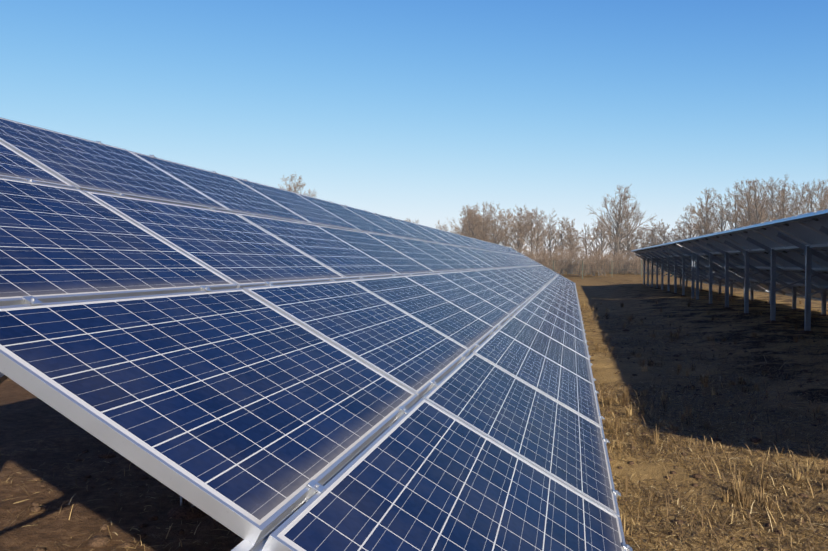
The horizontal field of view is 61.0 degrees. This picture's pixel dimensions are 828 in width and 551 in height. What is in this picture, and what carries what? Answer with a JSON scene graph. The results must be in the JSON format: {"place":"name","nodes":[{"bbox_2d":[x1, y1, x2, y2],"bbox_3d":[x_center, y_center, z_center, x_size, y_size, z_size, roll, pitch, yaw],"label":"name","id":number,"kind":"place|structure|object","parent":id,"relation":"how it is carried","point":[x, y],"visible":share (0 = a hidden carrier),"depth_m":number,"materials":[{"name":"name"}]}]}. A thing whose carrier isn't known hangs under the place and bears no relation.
{"place":"outdoors","nodes":[
{"label":"outdoors","id":0,"kind":"place"},
{"bbox_2d":[0,263,827,550],"bbox_3d":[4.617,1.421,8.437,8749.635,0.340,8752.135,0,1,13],"label":"field ground","id":1,"kind":"structure","parent":0,"point":[36,432],"depth_m":6.42,"materials":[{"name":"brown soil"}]},
{"bbox_2d":[278,174,305,194],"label":"tree","id":2,"kind":"object","parent":1,"relation":"on","point":[290,183],"visible":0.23,"depth_m":128.28,"materials":[{"name":"brown plant"}]},
{"bbox_2d":[287,174,306,195],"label":"tree","id":3,"kind":"object","parent":1,"relation":"on","point":[294,185],"visible":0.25,"depth_m":127.69,"materials":[{"name":"brown plant"}]},
{"bbox_2d":[293,177,317,197],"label":"tree","id":4,"kind":"object","parent":1,"relation":"on","point":[300,187],"visible":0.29,"depth_m":125.10,"materials":[{"name":"brown plant"}]},
{"bbox_2d":[0,117,632,550],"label":"solar array","id":5,"kind":"object","parent":1,"relation":"on","point":[258,365],"visible":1,"depth_m":2.88,"materials":[{"name":"blue glass"}]},
{"bbox_2d":[30,316,827,550],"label":"soil clods","id":6,"kind":"object","parent":1,"relation":"on","point":[98,541],"visible":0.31,"depth_m":5.32,"materials":[{"name":"brown soil"}]},
{"bbox_2d":[436,221,453,232],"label":"tree","id":7,"kind":"object","parent":1,"relation":"on","point":[444,227],"visible":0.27,"depth_m":127.66,"materials":[{"name":"brown plant"}]},
{"bbox_2d":[444,206,486,235],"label":"tree","id":8,"kind":"object","parent":1,"relation":"on","point":[465,211],"visible":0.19,"depth_m":128.84,"materials":[{"name":"brown plant"}]},
{"bbox_2d":[453,208,489,240],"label":"tree","id":9,"kind":"object","parent":1,"relation":"on","point":[467,214],"visible":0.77,"depth_m":118.45,"materials":[{"name":"brown plant"}]},
{"bbox_2d":[452,212,491,242],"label":"tree","id":10,"kind":"object","parent":1,"relation":"on","point":[473,225],"visible":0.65,"depth_m":117.20,"materials":[{"name":"brown plant"}]},
{"bbox_2d":[466,203,491,241],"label":"tree","id":11,"kind":"object","parent":1,"relation":"on","point":[477,222],"visible":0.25,"depth_m":122.28,"materials":[{"name":"brown plant"}]},
{"bbox_2d":[464,201,504,243],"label":"tree","id":12,"kind":"object","parent":1,"relation":"on","point":[488,226],"visible":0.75,"depth_m":118.22,"materials":[{"name":"brown plant"}]},
{"bbox_2d":[465,211,509,245],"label":"tree","id":13,"kind":"object","parent":1,"relation":"on","point":[493,230],"visible":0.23,"depth_m":125.40,"materials":[{"name":"brown plant"}]},
{"bbox_2d":[167,287,827,518],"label":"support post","id":14,"kind":"object","parent":1,"relation":"on","point":[179,512],"visible":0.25,"depth_m":4.70,"materials":[{"name":"grey metal"}]},
{"bbox_2d":[482,202,513,243],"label":"tree","id":15,"kind":"object","parent":1,"relation":"on","point":[498,220],"visible":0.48,"depth_m":128.85,"materials":[{"name":"brown plant"}]},
{"bbox_2d":[485,207,517,246],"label":"tree","id":16,"kind":"object","parent":1,"relation":"on","point":[495,227],"visible":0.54,"depth_m":127.36,"materials":[{"name":"brown plant"}]},
{"bbox_2d":[492,209,524,245],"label":"tree","id":17,"kind":"object","parent":1,"relation":"on","point":[508,214],"visible":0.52,"depth_m":135.16,"materials":[{"name":"brown plant"}]},
{"bbox_2d":[498,205,540,252],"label":"tree","id":18,"kind":"object","parent":1,"relation":"on","point":[519,211],"visible":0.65,"depth_m":119.38,"materials":[{"name":"brown plant"}]},
{"bbox_2d":[504,213,537,247],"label":"tree","id":19,"kind":"object","parent":1,"relation":"on","point":[517,237],"visible":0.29,"depth_m":139.90,"materials":[{"name":"brown plant"}]},
{"bbox_2d":[501,209,543,251],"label":"tree","id":20,"kind":"object","parent":1,"relation":"on","point":[519,230],"visible":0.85,"depth_m":116.40,"materials":[{"name":"brown plant"}]},
{"bbox_2d":[511,208,550,256],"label":"tree","id":21,"kind":"object","parent":1,"relation":"on","point":[532,233],"visible":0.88,"depth_m":115.81,"materials":[{"name":"brown plant"}]},
{"bbox_2d":[515,207,555,257],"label":"tree","id":22,"kind":"object","parent":1,"relation":"on","point":[539,219],"visible":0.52,"depth_m":131.60,"materials":[{"name":"brown plant"}]},
{"bbox_2d":[526,245,544,263],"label":"tree","id":23,"kind":"object","parent":1,"relation":"on","point":[539,251],"visible":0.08,"depth_m":109.82,"materials":[{"name":"brown plant"}]},
{"bbox_2d":[523,247,553,263],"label":"bush","id":24,"kind":"object","parent":1,"relation":"on","point":[534,256],"visible":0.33,"depth_m":83.32,"materials":[{"name":"brown plant"}]},
{"bbox_2d":[533,249,552,270],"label":"bush","id":25,"kind":"object","parent":1,"relation":"on","point":[545,262],"visible":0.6,"depth_m":82.47,"materials":[{"name":"brown plant"}]},
{"bbox_2d":[527,243,561,269],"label":"tree","id":26,"kind":"object","parent":1,"relation":"on","point":[534,250],"visible":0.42,"depth_m":102.71,"materials":[{"name":"brown plant"}]},
{"bbox_2d":[539,228,551,266],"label":"tree","id":27,"kind":"object","parent":1,"relation":"on","point":[544,244],"visible":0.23,"depth_m":165.40,"materials":[{"name":"brown plant"}]},
{"bbox_2d":[535,210,564,254],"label":"tree","id":28,"kind":"object","parent":1,"relation":"on","point":[551,233],"visible":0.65,"depth_m":124.22,"materials":[{"name":"brown plant"}]},
{"bbox_2d":[534,248,568,271],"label":"bush","id":29,"kind":"object","parent":1,"relation":"on","point":[555,261],"visible":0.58,"depth_m":90.26,"materials":[{"name":"brown plant"}]},
{"bbox_2d":[547,218,572,272],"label":"tree","id":30,"kind":"object","parent":1,"relation":"on","point":[562,223],"visible":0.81,"depth_m":121.11,"materials":[{"name":"brown plant"}]},
{"bbox_2d":[547,250,575,275],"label":"bush","id":31,"kind":"object","parent":1,"relation":"on","point":[566,258],"visible":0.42,"depth_m":95.69,"materials":[{"name":"brown plant"}]},
{"bbox_2d":[555,258,575,275],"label":"bush","id":32,"kind":"object","parent":1,"relation":"on","point":[566,267],"visible":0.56,"depth_m":94.86,"materials":[{"name":"brown plant"}]},
{"bbox_2d":[553,244,579,272],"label":"tree","id":33,"kind":"object","parent":1,"relation":"on","point":[570,251],"visible":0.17,"depth_m":109.85,"materials":[{"name":"brown plant"}]},
{"bbox_2d":[556,245,578,272],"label":"tree","id":34,"kind":"object","parent":1,"relation":"on","point":[564,255],"visible":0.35,"depth_m":105.75,"materials":[{"name":"brown plant"}]},
{"bbox_2d":[552,220,587,271],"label":"tree","id":35,"kind":"object","parent":1,"relation":"on","point":[576,237],"visible":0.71,"depth_m":118.78,"materials":[{"name":"brown plant"}]},
{"bbox_2d":[562,221,581,272],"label":"tree","id":36,"kind":"object","parent":1,"relation":"on","point":[568,235],"visible":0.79,"depth_m":117.99,"materials":[{"name":"brown plant"}]},
{"bbox_2d":[561,242,589,269],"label":"tree","id":37,"kind":"object","parent":1,"relation":"on","point":[575,252],"visible":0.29,"depth_m":111.95,"materials":[{"name":"brown plant"}]},
{"bbox_2d":[563,248,596,275],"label":"bush","id":38,"kind":"object","parent":1,"relation":"on","point":[577,259],"visible":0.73,"depth_m":93.16,"materials":[{"name":"brown plant"}]},
{"bbox_2d":[573,257,588,275],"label":"bush","id":39,"kind":"object","parent":1,"relation":"on","point":[575,265],"visible":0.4,"depth_m":92.92,"materials":[{"name":"brown plant"}]},
{"bbox_2d":[573,224,605,256],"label":"tree","id":40,"kind":"object","parent":1,"relation":"on","point":[584,237],"visible":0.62,"depth_m":128.16,"materials":[{"name":"brown plant"}]},
{"bbox_2d":[583,252,598,275],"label":"bush","id":41,"kind":"object","parent":1,"relation":"on","point":[590,267],"visible":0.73,"depth_m":84.77,"materials":[{"name":"brown plant"}]},
{"bbox_2d":[584,246,606,274],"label":"bush","id":42,"kind":"object","parent":1,"relation":"on","point":[595,257],"visible":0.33,"depth_m":86.83,"materials":[{"name":"brown plant"}]},
{"bbox_2d":[587,226,604,268],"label":"tree","id":43,"kind":"object","parent":1,"relation":"on","point":[591,247],"visible":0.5,"depth_m":138.56,"materials":[{"name":"brown plant"}]},
{"bbox_2d":[585,215,619,255],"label":"tree","id":44,"kind":"object","parent":1,"relation":"on","point":[604,230],"visible":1,"depth_m":122.17,"materials":[{"name":"brown plant"}]},
{"bbox_2d":[589,249,616,275],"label":"bush","id":45,"kind":"object","parent":1,"relation":"on","point":[601,262],"visible":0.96,"depth_m":83.07,"materials":[{"name":"brown plant"}]},
{"bbox_2d":[594,249,616,273],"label":"bush","id":46,"kind":"object","parent":1,"relation":"on","point":[608,263],"visible":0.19,"depth_m":95.36,"materials":[{"name":"brown plant"}]},
{"bbox_2d":[541,260,671,278],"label":"perimeter fence","id":47,"kind":"object","parent":1,"relation":"on","point":[565,273],"visible":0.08,"depth_m":73.91,"materials":[{"name":"grey metal"}]},
{"bbox_2d":[606,256,623,273],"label":"bush","id":48,"kind":"object","parent":1,"relation":"on","point":[619,265],"visible":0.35,"depth_m":94.83,"materials":[{"name":"brown plant"}]},
{"bbox_2d":[597,191,640,253],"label":"tree","id":49,"kind":"object","parent":1,"relation":"on","point":[621,236],"visible":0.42,"depth_m":128.01,"materials":[{"name":"brown plant"}]},
{"bbox_2d":[604,247,636,274],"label":"bush","id":50,"kind":"object","parent":1,"relation":"on","point":[613,259],"visible":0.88,"depth_m":90.41,"materials":[{"name":"brown plant"}]},
{"bbox_2d":[589,185,654,254],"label":"tree","id":51,"kind":"object","parent":1,"relation":"on","point":[624,209],"visible":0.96,"depth_m":124.90,"materials":[{"name":"brown plant"}]},
{"bbox_2d":[602,200,646,253],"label":"tree","id":52,"kind":"object","parent":1,"relation":"on","point":[636,235],"visible":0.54,"depth_m":130.82,"materials":[{"name":"brown plant"}]},
{"bbox_2d":[620,258,634,272],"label":"bush","id":53,"kind":"object","parent":1,"relation":"on","point":[625,265],"visible":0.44,"depth_m":99.08,"materials":[{"name":"brown plant"}]},
{"bbox_2d":[618,252,637,272],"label":"bush","id":54,"kind":"object","parent":1,"relation":"on","point":[629,260],"visible":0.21,"depth_m":102.18,"materials":[{"name":"brown plant"}]},
{"bbox_2d":[620,244,636,271],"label":"bush","id":55,"kind":"object","parent":1,"relation":"on","point":[631,253],"visible":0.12,"depth_m":105.24,"materials":[{"name":"brown plant"}]},
{"bbox_2d":[619,225,639,265],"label":"tree","id":56,"kind":"object","parent":1,"relation":"on","point":[630,238],"visible":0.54,"depth_m":129.72,"materials":[{"name":"brown plant"}]},
{"bbox_2d":[625,256,640,273],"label":"bush","id":57,"kind":"object","parent":1,"relation":"on","point":[631,268],"visible":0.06,"depth_m":93.53,"materials":[{"name":"brown plant"}]},
{"bbox_2d":[629,259,640,274],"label":"bush","id":58,"kind":"object","parent":1,"relation":"on","point":[633,267],"visible":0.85,"depth_m":84.19,"materials":[{"name":"brown plant"}]},
{"bbox_2d":[627,257,651,274],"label":"bush","id":59,"kind":"object","parent":1,"relation":"on","point":[642,265],"visible":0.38,"depth_m":86.70,"materials":[{"name":"brown plant"}]},
{"bbox_2d":[631,224,652,252],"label":"tree","id":60,"kind":"object","parent":1,"relation":"on","point":[645,240],"visible":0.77,"depth_m":120.41,"materials":[{"name":"brown plant"}]},
{"bbox_2d":[638,227,661,247],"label":"tree","id":61,"kind":"object","parent":1,"relation":"on","point":[652,238],"visible":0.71,"depth_m":127.45,"materials":[{"name":"brown plant"}]},
{"bbox_2d":[641,220,672,245],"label":"tree","id":62,"kind":"object","parent":1,"relation":"on","point":[656,233],"visible":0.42,"depth_m":128.84,"materials":[{"name":"brown plant"}]},
{"bbox_2d":[654,223,672,244],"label":"tree","id":63,"kind":"object","parent":1,"relation":"on","point":[662,232],"visible":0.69,"depth_m":122.08,"materials":[{"name":"brown plant"}]},
{"bbox_2d":[664,219,695,242],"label":"tree","id":64,"kind":"object","parent":1,"relation":"on","point":[676,235],"visible":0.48,"depth_m":130.19,"materials":[{"name":"brown plant"}]},
{"bbox_2d":[663,207,709,241],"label":"tree","id":65,"kind":"object","parent":1,"relation":"on","point":[683,229],"visible":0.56,"depth_m":113.46,"materials":[{"name":"brown plant"}]},
{"bbox_2d":[684,204,721,237],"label":"tree","id":66,"kind":"object","parent":1,"relation":"on","point":[704,224],"visible":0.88,"depth_m":109.47,"materials":[{"name":"brown plant"}]},
{"bbox_2d":[581,297,827,545],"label":"dry grass tufts","id":67,"kind":"object","parent":1,"relation":"on","point":[740,490],"visible":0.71,"depth_m":7.84,"materials":[{"name":"plant"}]},
{"bbox_2d":[686,188,731,236],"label":"tree","id":68,"kind":"object","parent":1,"relation":"on","point":[701,203],"visible":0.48,"depth_m":114.40,"materials":[{"name":"brown plant"}]},
{"bbox_2d":[692,189,753,236],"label":"tree","id":69,"kind":"object","parent":1,"relation":"on","point":[721,217],"visible":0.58,"depth_m":111.29,"materials":[{"name":"brown plant"}]},
{"bbox_2d":[631,209,827,330],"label":"solar array","id":70,"kind":"object","parent":1,"relation":"on","point":[785,256],"visible":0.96,"depth_m":19.60,"materials":[{"name":"grey glass"}]},
{"bbox_2d":[705,182,763,231],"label":"tree","id":71,"kind":"object","parent":1,"relation":"on","point":[735,211],"visible":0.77,"depth_m":107.38,"materials":[{"name":"brown plant"}]},
{"bbox_2d":[728,177,775,228],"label":"tree","id":72,"kind":"object","parent":1,"relation":"on","point":[747,202],"visible":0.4,"depth_m":112.55,"materials":[{"name":"brown plant"}]},
{"bbox_2d":[736,184,769,221],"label":"tree","id":73,"kind":"object","parent":1,"relation":"on","point":[746,201],"visible":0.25,"depth_m":124.44,"materials":[{"name":"brown plant"}]},
{"bbox_2d":[729,179,791,226],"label":"tree","id":74,"kind":"object","parent":1,"relation":"on","point":[765,197],"visible":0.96,"depth_m":105.80,"materials":[{"name":"brown plant"}]},
{"bbox_2d":[738,192,790,224],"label":"tree","id":75,"kind":"object","parent":1,"relation":"on","point":[766,211],"visible":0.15,"depth_m":117.38,"materials":[{"name":"brown plant"}]},
{"bbox_2d":[739,174,812,222],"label":"tree","id":76,"kind":"object","parent":1,"relation":"on","point":[772,195],"visible":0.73,"depth_m":109.80,"materials":[{"name":"brown plant"}]},
{"bbox_2d":[758,180,813,221],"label":"tree","id":77,"kind":"object","parent":1,"relation":"on","point":[783,215],"visible":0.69,"depth_m":106.67,"materials":[{"name":"brown plant"}]},
{"bbox_2d":[767,181,819,220],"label":"tree","id":78,"kind":"object","parent":1,"relation":"on","point":[796,199],"visible":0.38,"depth_m":111.98,"materials":[{"name":"brown plant"}]},
{"bbox_2d":[789,178,827,215],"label":"tree","id":79,"kind":"object","parent":1,"relation":"on","point":[811,198],"visible":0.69,"depth_m":108.55,"materials":[{"name":"brown plant"}]},
{"bbox_2d":[804,178,827,211],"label":"tree","id":80,"kind":"object","parent":1,"relation":"on","point":[820,183],"visible":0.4,"depth_m":120.07,"materials":[{"name":"brown plant"}]},
{"bbox_2d":[810,186,827,211],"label":"tree","id":81,"kind":"object","parent":1,"relation":"on","point":[821,203],"visible":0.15,"depth_m":113.41,"materials":[{"name":"brown plant"}]},
{"bbox_2d":[0,0,827,263],"label":"sky","id":82,"kind":"structure","parent":0,"point":[425,111],"materials":[{"name":"blue"}]},
{"bbox_2d":[638,256,659,274],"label":"bush","id":83,"kind":"object","parent":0,"point":[650,266],"visible":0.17,"depth_m":89.59,"materials":[{"name":"brown plant"}]}
]}

